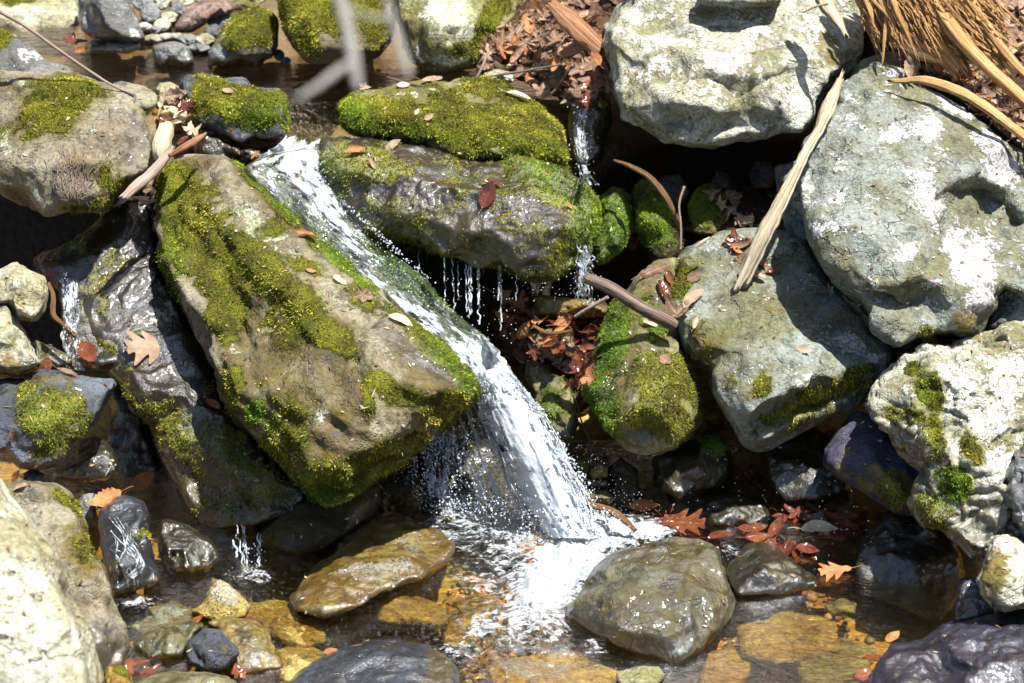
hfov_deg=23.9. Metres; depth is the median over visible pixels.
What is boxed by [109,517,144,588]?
water trickle
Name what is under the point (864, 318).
leaf
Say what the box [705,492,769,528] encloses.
rock
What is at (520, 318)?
leaf
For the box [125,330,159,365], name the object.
leaf
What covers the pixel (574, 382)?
leaf
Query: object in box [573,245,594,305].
water trickle
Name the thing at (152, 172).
stick
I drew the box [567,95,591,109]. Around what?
leaf
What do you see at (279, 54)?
stone
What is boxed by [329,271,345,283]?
leaf
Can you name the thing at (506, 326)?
leaf
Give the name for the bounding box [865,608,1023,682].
boulder
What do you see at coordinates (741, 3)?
rock
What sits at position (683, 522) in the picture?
leaf
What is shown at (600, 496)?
stone
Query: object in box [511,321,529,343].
leaf
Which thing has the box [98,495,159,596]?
rock
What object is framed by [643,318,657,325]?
leaf
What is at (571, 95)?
leaf
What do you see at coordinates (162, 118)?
leaf
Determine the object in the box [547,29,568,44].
leaf
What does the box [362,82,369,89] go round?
leaf
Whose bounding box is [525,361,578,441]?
stone
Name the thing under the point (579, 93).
leaf
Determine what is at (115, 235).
boulder
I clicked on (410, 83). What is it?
twig
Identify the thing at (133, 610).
gravel
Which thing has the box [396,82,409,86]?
leaf
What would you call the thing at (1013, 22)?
leaf
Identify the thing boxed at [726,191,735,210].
leaf
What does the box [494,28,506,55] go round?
leaf
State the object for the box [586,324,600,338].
leaf
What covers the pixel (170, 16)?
stone
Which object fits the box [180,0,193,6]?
stone
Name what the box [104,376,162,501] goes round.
rock
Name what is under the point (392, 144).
leaf
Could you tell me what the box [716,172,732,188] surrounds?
leaf
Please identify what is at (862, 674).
leaf
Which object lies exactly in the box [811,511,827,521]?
stone
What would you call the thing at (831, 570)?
leaf
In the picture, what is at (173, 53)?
rock
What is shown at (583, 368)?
leaf
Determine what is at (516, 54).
leaf
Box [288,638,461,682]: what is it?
boulder
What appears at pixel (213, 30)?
stone
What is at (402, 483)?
rock
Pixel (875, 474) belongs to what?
boulder
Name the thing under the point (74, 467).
rock
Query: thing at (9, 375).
leaf
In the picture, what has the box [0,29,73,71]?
rock
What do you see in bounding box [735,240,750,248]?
leaf
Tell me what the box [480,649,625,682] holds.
rock
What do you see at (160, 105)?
leaf
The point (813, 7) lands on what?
twig
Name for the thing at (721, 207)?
leaf
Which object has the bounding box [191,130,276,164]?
rock
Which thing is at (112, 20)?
boulder
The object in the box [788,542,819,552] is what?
leaf
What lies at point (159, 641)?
rock
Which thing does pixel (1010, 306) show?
rock
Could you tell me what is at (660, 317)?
stick
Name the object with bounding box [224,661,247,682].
leaf
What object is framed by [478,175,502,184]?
leaf
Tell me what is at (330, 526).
boulder
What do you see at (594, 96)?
leaf
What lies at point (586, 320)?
leaf
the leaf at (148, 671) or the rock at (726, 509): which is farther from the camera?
the rock at (726, 509)
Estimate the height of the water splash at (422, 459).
0.203 m
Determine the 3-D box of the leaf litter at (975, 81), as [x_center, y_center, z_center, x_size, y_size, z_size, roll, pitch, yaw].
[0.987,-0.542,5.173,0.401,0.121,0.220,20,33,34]
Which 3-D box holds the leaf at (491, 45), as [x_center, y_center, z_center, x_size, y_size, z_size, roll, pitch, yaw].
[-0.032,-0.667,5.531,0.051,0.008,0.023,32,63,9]
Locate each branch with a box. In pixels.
[295,0,411,100]
[613,159,679,227]
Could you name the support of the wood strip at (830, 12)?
on the boulder at (765, 57)
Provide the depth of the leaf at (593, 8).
5.57 m
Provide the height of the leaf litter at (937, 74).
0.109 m
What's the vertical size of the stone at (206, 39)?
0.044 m
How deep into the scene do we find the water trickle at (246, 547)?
4.76 m
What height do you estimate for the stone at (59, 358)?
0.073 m
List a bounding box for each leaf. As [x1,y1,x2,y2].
[0,373,23,378]
[8,429,13,445]
[13,370,45,378]
[14,482,27,489]
[39,352,51,368]
[45,268,56,286]
[50,363,76,374]
[54,32,86,44]
[70,47,87,51]
[76,335,96,361]
[88,486,132,506]
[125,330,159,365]
[125,658,149,673]
[131,199,156,205]
[131,472,153,489]
[137,663,160,676]
[142,183,152,192]
[148,190,156,204]
[152,112,171,130]
[154,92,166,119]
[157,89,184,99]
[162,101,177,112]
[163,112,185,125]
[166,85,177,103]
[168,96,187,117]
[170,86,194,93]
[171,97,182,117]
[171,119,183,123]
[174,97,193,114]
[177,133,188,144]
[182,121,201,137]
[187,98,201,113]
[190,615,202,622]
[203,391,219,408]
[218,87,232,92]
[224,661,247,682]
[246,151,258,158]
[294,229,318,236]
[323,648,336,654]
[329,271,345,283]
[334,145,365,152]
[351,285,379,302]
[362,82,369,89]
[368,156,376,169]
[381,311,412,325]
[384,139,399,149]
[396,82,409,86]
[413,76,442,80]
[421,113,433,120]
[477,181,495,215]
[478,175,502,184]
[479,32,489,62]
[485,288,519,307]
[489,44,500,53]
[489,45,503,53]
[491,330,500,344]
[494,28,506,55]
[495,310,517,323]
[498,32,506,58]
[498,32,520,53]
[499,88,530,98]
[500,309,516,336]
[502,38,526,47]
[505,21,524,48]
[505,289,534,312]
[506,44,524,67]
[509,306,531,320]
[511,36,529,54]
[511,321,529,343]
[513,348,530,363]
[515,9,533,20]
[520,10,540,22]
[521,4,534,32]
[522,557,537,564]
[523,300,539,322]
[525,71,533,86]
[526,342,541,360]
[527,81,553,99]
[530,24,555,46]
[530,315,549,328]
[531,0,543,12]
[533,41,542,65]
[534,49,556,59]
[535,31,554,54]
[536,54,546,70]
[537,8,553,17]
[539,336,552,343]
[540,56,553,65]
[542,36,564,49]
[543,330,573,353]
[544,319,557,326]
[546,18,555,28]
[546,76,562,86]
[546,314,572,325]
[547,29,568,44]
[548,320,570,337]
[551,42,565,70]
[552,62,572,91]
[556,377,571,394]
[557,358,582,373]
[558,312,570,334]
[562,61,576,84]
[563,0,580,11]
[564,81,582,90]
[564,84,574,98]
[565,89,586,97]
[566,61,592,75]
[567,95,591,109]
[570,363,578,387]
[574,342,595,349]
[575,10,604,20]
[575,100,586,109]
[575,318,598,323]
[575,351,583,360]
[577,362,588,376]
[578,0,585,8]
[578,10,592,17]
[580,57,596,69]
[580,370,588,385]
[581,318,597,342]
[582,76,591,90]
[582,364,596,384]
[584,0,593,4]
[584,70,604,86]
[584,85,597,102]
[585,80,609,92]
[585,337,600,354]
[586,14,605,22]
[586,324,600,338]
[588,2,598,25]
[589,319,600,340]
[590,52,603,68]
[592,65,609,84]
[600,0,613,6]
[600,3,614,12]
[602,61,608,72]
[604,94,614,104]
[619,499,659,510]
[631,265,670,279]
[642,508,705,534]
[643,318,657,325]
[657,270,670,298]
[657,352,670,363]
[664,263,672,283]
[665,293,689,317]
[676,289,703,313]
[683,270,702,281]
[691,315,699,331]
[701,179,728,201]
[701,530,733,538]
[703,415,727,435]
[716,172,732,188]
[716,191,727,210]
[716,234,732,242]
[724,228,742,253]
[724,240,739,247]
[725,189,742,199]
[725,190,742,200]
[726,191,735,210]
[726,206,736,215]
[728,522,767,531]
[731,190,740,205]
[731,244,741,252]
[731,247,748,264]
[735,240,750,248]
[736,262,766,277]
[737,213,745,227]
[737,532,769,541]
[744,215,753,227]
[760,267,783,272]
[762,525,776,543]
[767,538,798,554]
[768,514,783,536]
[771,507,793,521]
[780,535,807,560]
[784,504,812,522]
[787,520,837,531]
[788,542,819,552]
[789,501,803,522]
[794,549,815,557]
[795,345,811,352]
[797,511,812,522]
[804,531,844,541]
[806,501,836,522]
[809,523,842,532]
[818,562,861,581]
[824,507,870,530]
[826,282,833,296]
[833,524,849,536]
[837,290,853,302]
[843,296,861,312]
[846,669,871,680]
[850,654,881,661]
[856,307,868,326]
[883,631,899,641]
[904,47,913,76]
[906,54,919,73]
[919,62,935,73]
[931,63,943,73]
[940,455,948,467]
[951,71,975,82]
[969,78,993,87]
[975,92,991,100]
[976,69,985,75]
[976,76,989,85]
[979,82,1009,104]
[988,99,1009,112]
[991,88,1006,95]
[999,96,1010,105]
[1000,0,1008,8]
[1002,12,1015,26]
[1002,26,1018,45]
[1002,115,1023,129]
[1003,97,1018,115]
[1007,14,1019,28]
[1007,30,1023,39]
[1008,0,1018,10]
[1008,35,1023,49]
[1010,3,1021,13]
[1012,122,1023,136]
[1016,16,1023,29]
[1018,0,1023,8]
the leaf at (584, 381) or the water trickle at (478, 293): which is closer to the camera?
the leaf at (584, 381)
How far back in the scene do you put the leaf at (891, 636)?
4.49 m
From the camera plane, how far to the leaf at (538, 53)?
5.49 m
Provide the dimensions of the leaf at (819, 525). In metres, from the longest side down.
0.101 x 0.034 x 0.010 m
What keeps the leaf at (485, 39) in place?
on the leaf litter at (601, 23)
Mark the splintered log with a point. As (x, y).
(942, 33)
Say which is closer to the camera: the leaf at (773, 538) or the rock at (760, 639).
the rock at (760, 639)
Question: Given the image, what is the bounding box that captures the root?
[47,282,77,337]
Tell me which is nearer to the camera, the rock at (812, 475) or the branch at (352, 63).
the branch at (352, 63)
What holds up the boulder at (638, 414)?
on the rock at (688, 478)
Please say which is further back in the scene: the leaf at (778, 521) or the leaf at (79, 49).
the leaf at (79, 49)
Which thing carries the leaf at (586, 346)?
on the boulder at (638, 414)
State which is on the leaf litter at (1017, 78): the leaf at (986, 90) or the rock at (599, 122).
the leaf at (986, 90)
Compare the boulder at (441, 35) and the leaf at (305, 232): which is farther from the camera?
the boulder at (441, 35)
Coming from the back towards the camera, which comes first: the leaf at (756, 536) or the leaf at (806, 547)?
the leaf at (756, 536)
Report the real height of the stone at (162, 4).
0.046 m
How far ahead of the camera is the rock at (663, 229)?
5.22 m
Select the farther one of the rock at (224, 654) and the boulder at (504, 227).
the boulder at (504, 227)
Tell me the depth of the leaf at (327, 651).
4.45 m
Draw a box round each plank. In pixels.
[545,0,602,54]
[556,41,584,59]
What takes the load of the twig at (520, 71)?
on the boulder at (448, 130)
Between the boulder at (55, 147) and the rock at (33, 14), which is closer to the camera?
the boulder at (55, 147)
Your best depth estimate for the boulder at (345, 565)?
4.65 m
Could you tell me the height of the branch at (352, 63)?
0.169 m
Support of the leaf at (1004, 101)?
on the leaf litter at (1017, 78)
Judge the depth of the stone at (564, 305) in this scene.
5.08 m
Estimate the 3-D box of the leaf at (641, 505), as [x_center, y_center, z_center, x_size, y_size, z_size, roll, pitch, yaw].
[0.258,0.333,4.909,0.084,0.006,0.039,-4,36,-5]
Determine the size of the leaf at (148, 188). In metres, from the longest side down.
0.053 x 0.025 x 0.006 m
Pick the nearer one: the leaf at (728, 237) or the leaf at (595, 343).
the leaf at (595, 343)
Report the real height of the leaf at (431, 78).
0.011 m
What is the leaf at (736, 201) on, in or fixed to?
on the leaf litter at (750, 200)
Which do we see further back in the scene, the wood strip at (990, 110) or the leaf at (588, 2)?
the leaf at (588, 2)
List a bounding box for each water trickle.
[57,278,85,370]
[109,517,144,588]
[232,525,261,579]
[392,244,517,330]
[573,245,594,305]
[574,108,598,184]
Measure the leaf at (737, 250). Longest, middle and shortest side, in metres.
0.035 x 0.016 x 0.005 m
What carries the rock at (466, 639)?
on the gravel at (133, 610)
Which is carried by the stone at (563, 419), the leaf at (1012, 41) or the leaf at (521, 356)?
the leaf at (521, 356)
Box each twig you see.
[0,10,134,94]
[387,76,424,86]
[475,52,487,77]
[489,63,561,76]
[532,324,571,334]
[576,401,592,465]
[678,186,684,249]
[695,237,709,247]
[802,2,827,13]
[955,55,970,61]
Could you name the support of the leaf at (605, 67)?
on the leaf at (597, 71)
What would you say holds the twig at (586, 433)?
on the stone at (597, 471)
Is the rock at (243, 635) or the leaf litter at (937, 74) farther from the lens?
the leaf litter at (937, 74)
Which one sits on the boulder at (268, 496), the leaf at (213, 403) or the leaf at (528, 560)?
the leaf at (213, 403)
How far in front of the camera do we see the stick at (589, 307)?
4.97 m
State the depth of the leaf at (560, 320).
5.04 m
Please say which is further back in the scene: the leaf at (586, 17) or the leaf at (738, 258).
the leaf at (586, 17)
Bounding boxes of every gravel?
[21,109,874,563]
[117,521,875,682]
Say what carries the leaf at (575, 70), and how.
on the rock at (599, 122)
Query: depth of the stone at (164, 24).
6.00 m
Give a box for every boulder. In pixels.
[0,70,156,216]
[0,369,116,469]
[0,474,103,682]
[5,480,129,675]
[33,196,162,371]
[78,0,144,41]
[83,256,305,528]
[154,154,483,508]
[179,72,292,143]
[208,7,278,66]
[258,484,380,557]
[275,0,395,65]
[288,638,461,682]
[289,516,454,618]
[316,135,602,285]
[337,74,570,164]
[394,0,522,71]
[565,537,734,665]
[580,257,702,454]
[602,0,864,148]
[670,227,897,451]
[792,51,1023,352]
[822,411,918,515]
[854,509,965,623]
[864,320,1023,561]
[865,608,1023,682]
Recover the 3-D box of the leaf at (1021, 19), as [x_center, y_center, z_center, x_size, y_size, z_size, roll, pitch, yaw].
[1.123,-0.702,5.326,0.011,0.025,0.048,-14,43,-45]
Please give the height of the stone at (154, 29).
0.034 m
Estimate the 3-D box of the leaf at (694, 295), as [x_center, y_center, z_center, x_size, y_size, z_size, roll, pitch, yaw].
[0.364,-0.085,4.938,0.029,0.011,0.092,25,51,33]
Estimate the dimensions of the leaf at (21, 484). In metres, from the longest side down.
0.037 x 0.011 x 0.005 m
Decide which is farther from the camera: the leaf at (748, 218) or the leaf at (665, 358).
the leaf at (748, 218)
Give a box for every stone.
[0,262,48,321]
[0,303,39,373]
[22,470,44,481]
[31,340,70,369]
[78,493,96,518]
[104,664,132,682]
[132,0,152,10]
[139,22,151,30]
[140,3,160,22]
[144,34,161,43]
[149,26,160,33]
[152,0,170,9]
[153,18,170,30]
[155,82,178,109]
[159,33,180,40]
[161,11,177,22]
[169,1,186,14]
[177,33,195,44]
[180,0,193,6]
[188,43,209,52]
[192,579,250,619]
[195,33,215,45]
[205,24,220,37]
[207,15,231,27]
[229,0,259,10]
[274,49,284,60]
[280,57,290,64]
[419,488,445,512]
[482,456,525,515]
[484,69,514,82]
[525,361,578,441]
[531,325,574,360]
[534,295,608,318]
[547,62,565,79]
[569,456,589,477]
[581,479,607,488]
[581,487,614,503]
[589,463,607,479]
[608,457,639,502]
[641,485,690,514]
[659,174,688,205]
[687,182,727,234]
[712,171,735,187]
[749,161,774,187]
[775,161,807,242]
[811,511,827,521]
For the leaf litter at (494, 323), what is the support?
on the gravel at (633, 241)
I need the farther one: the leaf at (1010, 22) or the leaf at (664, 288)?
the leaf at (1010, 22)
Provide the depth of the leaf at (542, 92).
5.47 m
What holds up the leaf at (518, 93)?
on the boulder at (448, 130)
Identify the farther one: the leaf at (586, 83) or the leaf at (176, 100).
the leaf at (586, 83)
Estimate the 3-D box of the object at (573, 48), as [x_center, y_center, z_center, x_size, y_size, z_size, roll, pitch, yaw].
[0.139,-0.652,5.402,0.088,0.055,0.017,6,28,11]
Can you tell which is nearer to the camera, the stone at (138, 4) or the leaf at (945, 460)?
the leaf at (945, 460)
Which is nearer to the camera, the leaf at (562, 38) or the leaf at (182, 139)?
the leaf at (182, 139)
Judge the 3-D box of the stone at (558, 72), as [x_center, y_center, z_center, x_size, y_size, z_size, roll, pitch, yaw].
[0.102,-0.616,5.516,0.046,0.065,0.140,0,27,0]
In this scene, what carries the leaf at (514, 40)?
on the leaf litter at (601, 23)
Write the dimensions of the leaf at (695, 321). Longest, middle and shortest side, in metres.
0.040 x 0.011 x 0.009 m
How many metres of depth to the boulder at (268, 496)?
4.91 m
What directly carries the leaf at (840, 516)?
on the water at (571, 566)
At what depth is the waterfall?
4.76 m
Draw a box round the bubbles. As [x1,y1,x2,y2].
[166,548,581,678]
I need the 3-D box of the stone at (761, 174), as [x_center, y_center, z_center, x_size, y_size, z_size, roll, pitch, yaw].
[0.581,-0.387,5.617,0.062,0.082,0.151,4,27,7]
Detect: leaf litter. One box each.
[475,0,625,101]
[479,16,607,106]
[485,295,607,412]
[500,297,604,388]
[694,186,808,243]
[865,0,1023,148]
[895,48,1023,132]
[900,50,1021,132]
[903,55,1023,146]
[985,6,1023,65]
[995,3,1023,62]
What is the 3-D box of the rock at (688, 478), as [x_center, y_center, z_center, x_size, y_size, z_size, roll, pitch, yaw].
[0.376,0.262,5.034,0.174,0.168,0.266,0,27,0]
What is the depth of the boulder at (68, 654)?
3.59 m
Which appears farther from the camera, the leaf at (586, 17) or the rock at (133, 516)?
the leaf at (586, 17)
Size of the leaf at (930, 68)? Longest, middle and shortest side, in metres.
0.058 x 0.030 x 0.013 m
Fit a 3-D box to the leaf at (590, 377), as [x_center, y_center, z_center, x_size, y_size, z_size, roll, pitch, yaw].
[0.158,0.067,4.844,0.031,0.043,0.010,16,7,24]
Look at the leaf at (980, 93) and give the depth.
5.14 m
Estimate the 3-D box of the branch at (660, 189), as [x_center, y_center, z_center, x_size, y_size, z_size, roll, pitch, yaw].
[0.284,-0.312,5.141,0.168,0.123,0.028,15,30,26]
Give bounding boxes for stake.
[732,69,844,292]
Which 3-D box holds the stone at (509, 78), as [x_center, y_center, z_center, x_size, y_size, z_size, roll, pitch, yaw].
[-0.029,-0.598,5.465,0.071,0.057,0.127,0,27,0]
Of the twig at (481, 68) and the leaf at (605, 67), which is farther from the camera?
the leaf at (605, 67)
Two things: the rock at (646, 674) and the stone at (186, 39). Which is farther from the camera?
the stone at (186, 39)
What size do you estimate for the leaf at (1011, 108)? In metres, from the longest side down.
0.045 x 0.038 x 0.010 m
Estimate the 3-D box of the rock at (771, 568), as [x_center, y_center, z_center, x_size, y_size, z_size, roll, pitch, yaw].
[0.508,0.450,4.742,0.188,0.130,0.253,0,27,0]
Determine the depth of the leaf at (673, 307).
4.94 m
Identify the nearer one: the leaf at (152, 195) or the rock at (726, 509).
the rock at (726, 509)
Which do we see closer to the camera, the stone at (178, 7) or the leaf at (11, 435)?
the leaf at (11, 435)
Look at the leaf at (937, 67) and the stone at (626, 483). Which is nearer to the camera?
the stone at (626, 483)
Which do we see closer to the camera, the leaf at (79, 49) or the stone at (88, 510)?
the stone at (88, 510)
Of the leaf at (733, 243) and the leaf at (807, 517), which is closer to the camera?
the leaf at (807, 517)
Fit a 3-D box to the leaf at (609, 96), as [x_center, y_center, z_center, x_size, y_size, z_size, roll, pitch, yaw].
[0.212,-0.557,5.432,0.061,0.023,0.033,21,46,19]
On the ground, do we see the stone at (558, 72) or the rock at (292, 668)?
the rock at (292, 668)
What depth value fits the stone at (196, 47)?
5.88 m
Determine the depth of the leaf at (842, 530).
4.84 m
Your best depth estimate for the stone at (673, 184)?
5.51 m
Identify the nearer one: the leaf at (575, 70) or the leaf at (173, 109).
the leaf at (173, 109)
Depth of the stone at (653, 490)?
4.98 m
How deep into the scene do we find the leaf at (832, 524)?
4.85 m
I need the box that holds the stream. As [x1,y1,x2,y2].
[249,98,516,379]
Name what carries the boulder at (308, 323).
on the boulder at (330, 526)
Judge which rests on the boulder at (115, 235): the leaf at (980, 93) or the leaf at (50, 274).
the leaf at (50, 274)
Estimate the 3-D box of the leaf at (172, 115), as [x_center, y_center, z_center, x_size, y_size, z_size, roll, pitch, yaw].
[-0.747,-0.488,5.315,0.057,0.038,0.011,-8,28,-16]
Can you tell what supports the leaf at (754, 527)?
in the water at (571, 566)
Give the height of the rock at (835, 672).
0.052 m
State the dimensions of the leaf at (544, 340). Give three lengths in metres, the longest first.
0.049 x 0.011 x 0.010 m
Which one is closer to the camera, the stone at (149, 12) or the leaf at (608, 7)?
the leaf at (608, 7)
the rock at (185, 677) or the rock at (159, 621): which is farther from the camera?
the rock at (159, 621)
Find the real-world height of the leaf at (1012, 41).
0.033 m
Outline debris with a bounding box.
[0,64,1023,651]
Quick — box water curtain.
[449,406,530,526]
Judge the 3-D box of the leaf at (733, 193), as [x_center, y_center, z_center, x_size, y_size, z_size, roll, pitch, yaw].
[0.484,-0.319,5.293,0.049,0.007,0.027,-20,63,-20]
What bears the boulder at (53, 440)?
on the ground
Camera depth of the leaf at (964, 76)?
5.18 m
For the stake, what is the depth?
4.92 m
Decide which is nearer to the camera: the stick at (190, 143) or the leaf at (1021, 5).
the stick at (190, 143)
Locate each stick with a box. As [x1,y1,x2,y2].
[119,145,174,203]
[168,132,206,156]
[573,296,608,318]
[581,498,636,531]
[584,273,678,330]
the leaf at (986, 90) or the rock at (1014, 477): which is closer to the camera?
the rock at (1014, 477)
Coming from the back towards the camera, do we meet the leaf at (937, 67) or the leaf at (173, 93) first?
the leaf at (173, 93)
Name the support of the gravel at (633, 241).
on the ground
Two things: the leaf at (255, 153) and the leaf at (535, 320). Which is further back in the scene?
the leaf at (255, 153)
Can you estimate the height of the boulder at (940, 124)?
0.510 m
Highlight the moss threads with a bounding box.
[371,250,506,489]
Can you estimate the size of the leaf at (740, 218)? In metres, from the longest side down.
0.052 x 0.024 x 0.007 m
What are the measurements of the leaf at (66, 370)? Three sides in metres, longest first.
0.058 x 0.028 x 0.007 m
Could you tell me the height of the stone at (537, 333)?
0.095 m
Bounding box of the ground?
[0,0,985,682]
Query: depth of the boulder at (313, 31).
5.64 m
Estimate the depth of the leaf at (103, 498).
4.74 m
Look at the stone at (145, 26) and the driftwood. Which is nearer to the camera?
the driftwood
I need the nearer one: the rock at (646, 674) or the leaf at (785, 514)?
the rock at (646, 674)
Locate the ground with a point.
(28, 234)
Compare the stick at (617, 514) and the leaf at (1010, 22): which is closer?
the stick at (617, 514)
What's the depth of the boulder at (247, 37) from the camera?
5.77 m
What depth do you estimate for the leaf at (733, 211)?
5.28 m
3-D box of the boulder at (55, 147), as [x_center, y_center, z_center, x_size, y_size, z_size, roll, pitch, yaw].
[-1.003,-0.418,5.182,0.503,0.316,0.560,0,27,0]
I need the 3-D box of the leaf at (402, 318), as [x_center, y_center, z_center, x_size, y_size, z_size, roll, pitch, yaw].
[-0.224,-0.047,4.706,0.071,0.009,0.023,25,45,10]
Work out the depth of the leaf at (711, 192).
5.25 m
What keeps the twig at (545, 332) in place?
on the leaf litter at (511, 332)
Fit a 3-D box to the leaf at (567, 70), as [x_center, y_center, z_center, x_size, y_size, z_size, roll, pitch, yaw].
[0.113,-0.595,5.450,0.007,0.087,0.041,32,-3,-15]
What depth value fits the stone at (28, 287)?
4.76 m
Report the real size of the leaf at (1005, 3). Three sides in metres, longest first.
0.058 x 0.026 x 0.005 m
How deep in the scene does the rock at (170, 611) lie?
4.58 m
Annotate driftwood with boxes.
[152,121,173,160]
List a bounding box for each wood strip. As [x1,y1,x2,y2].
[815,0,849,38]
[887,76,1023,141]
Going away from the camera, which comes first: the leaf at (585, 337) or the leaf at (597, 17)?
the leaf at (585, 337)
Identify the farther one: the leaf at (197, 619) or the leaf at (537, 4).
the leaf at (537, 4)
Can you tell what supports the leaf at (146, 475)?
on the water at (571, 566)
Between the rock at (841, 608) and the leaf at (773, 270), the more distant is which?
the leaf at (773, 270)
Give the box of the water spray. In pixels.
[420,431,475,521]
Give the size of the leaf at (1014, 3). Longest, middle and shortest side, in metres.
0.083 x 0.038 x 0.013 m
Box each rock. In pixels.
[0,0,79,35]
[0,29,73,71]
[53,437,118,482]
[87,40,140,53]
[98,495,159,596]
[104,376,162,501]
[127,616,190,632]
[132,621,203,662]
[135,671,236,682]
[148,601,188,621]
[152,41,193,65]
[157,519,219,574]
[175,0,233,32]
[185,628,239,671]
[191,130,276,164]
[207,617,281,674]
[244,146,490,370]
[250,600,325,646]
[279,646,319,681]
[376,466,418,516]
[378,593,448,628]
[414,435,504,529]
[440,613,479,649]
[455,592,497,623]
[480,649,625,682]
[567,94,612,168]
[593,186,634,266]
[616,666,663,682]
[631,178,684,260]
[651,433,732,501]
[697,0,780,7]
[698,650,753,682]
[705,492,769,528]
[726,542,819,600]
[736,612,839,664]
[760,427,851,505]
[796,639,876,682]
[825,598,856,615]
[956,577,997,620]
[976,534,1023,611]
[985,289,1023,329]
[1005,441,1023,534]
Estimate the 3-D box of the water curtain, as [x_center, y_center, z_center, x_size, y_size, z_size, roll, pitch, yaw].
[-0.055,0.259,4.856,0.086,0.234,0.240,-24,35,-38]
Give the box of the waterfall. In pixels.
[475,366,598,538]
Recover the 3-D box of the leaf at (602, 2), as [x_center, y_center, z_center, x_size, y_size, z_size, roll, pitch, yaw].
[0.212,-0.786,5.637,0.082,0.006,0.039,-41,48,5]
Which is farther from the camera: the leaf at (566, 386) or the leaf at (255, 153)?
the leaf at (255, 153)
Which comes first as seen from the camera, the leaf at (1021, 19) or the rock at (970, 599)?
the rock at (970, 599)
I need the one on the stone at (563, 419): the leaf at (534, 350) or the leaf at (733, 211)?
the leaf at (534, 350)
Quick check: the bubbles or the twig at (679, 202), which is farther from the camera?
the twig at (679, 202)
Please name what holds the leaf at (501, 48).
on the leaf litter at (601, 23)
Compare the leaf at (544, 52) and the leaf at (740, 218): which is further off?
the leaf at (544, 52)
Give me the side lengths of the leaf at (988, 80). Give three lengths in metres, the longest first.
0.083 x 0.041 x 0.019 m
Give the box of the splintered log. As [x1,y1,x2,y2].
[855,0,1023,108]
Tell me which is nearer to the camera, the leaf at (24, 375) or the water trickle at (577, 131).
the leaf at (24, 375)
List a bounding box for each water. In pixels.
[0,6,556,103]
[0,440,1020,682]
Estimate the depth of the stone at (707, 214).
5.26 m
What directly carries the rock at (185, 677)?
on the water at (571, 566)
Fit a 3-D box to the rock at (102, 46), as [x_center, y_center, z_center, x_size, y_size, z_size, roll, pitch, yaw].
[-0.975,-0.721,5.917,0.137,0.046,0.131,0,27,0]
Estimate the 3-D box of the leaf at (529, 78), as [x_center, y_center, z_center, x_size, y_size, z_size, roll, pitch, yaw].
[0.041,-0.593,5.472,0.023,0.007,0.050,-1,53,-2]
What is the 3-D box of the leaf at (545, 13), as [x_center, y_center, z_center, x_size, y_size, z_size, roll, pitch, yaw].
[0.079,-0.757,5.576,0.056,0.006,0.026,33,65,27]
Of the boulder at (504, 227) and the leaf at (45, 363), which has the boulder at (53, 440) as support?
the leaf at (45, 363)
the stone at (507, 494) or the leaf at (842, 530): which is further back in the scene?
the stone at (507, 494)
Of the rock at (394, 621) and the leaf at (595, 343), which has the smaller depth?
the rock at (394, 621)
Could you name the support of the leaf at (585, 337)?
on the leaf
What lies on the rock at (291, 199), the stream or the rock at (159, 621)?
the stream
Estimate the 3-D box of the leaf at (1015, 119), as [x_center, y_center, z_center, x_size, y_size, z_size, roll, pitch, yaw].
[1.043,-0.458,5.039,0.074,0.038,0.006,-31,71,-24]
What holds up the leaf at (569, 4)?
on the leaf litter at (601, 23)
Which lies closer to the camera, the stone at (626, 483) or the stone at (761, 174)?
the stone at (626, 483)
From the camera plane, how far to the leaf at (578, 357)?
5.10 m
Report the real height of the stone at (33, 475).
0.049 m
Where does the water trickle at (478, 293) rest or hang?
on the boulder at (504, 227)
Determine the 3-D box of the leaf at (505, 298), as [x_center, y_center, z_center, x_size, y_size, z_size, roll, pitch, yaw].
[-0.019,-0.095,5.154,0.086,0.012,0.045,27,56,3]
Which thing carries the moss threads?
hanging from the boulder at (308, 323)
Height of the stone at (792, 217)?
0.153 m
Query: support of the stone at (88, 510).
on the water at (571, 566)
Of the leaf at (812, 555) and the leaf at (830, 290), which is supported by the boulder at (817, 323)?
the leaf at (830, 290)
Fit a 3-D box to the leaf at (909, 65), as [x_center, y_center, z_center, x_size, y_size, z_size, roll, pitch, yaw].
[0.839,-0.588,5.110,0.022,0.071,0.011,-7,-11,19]

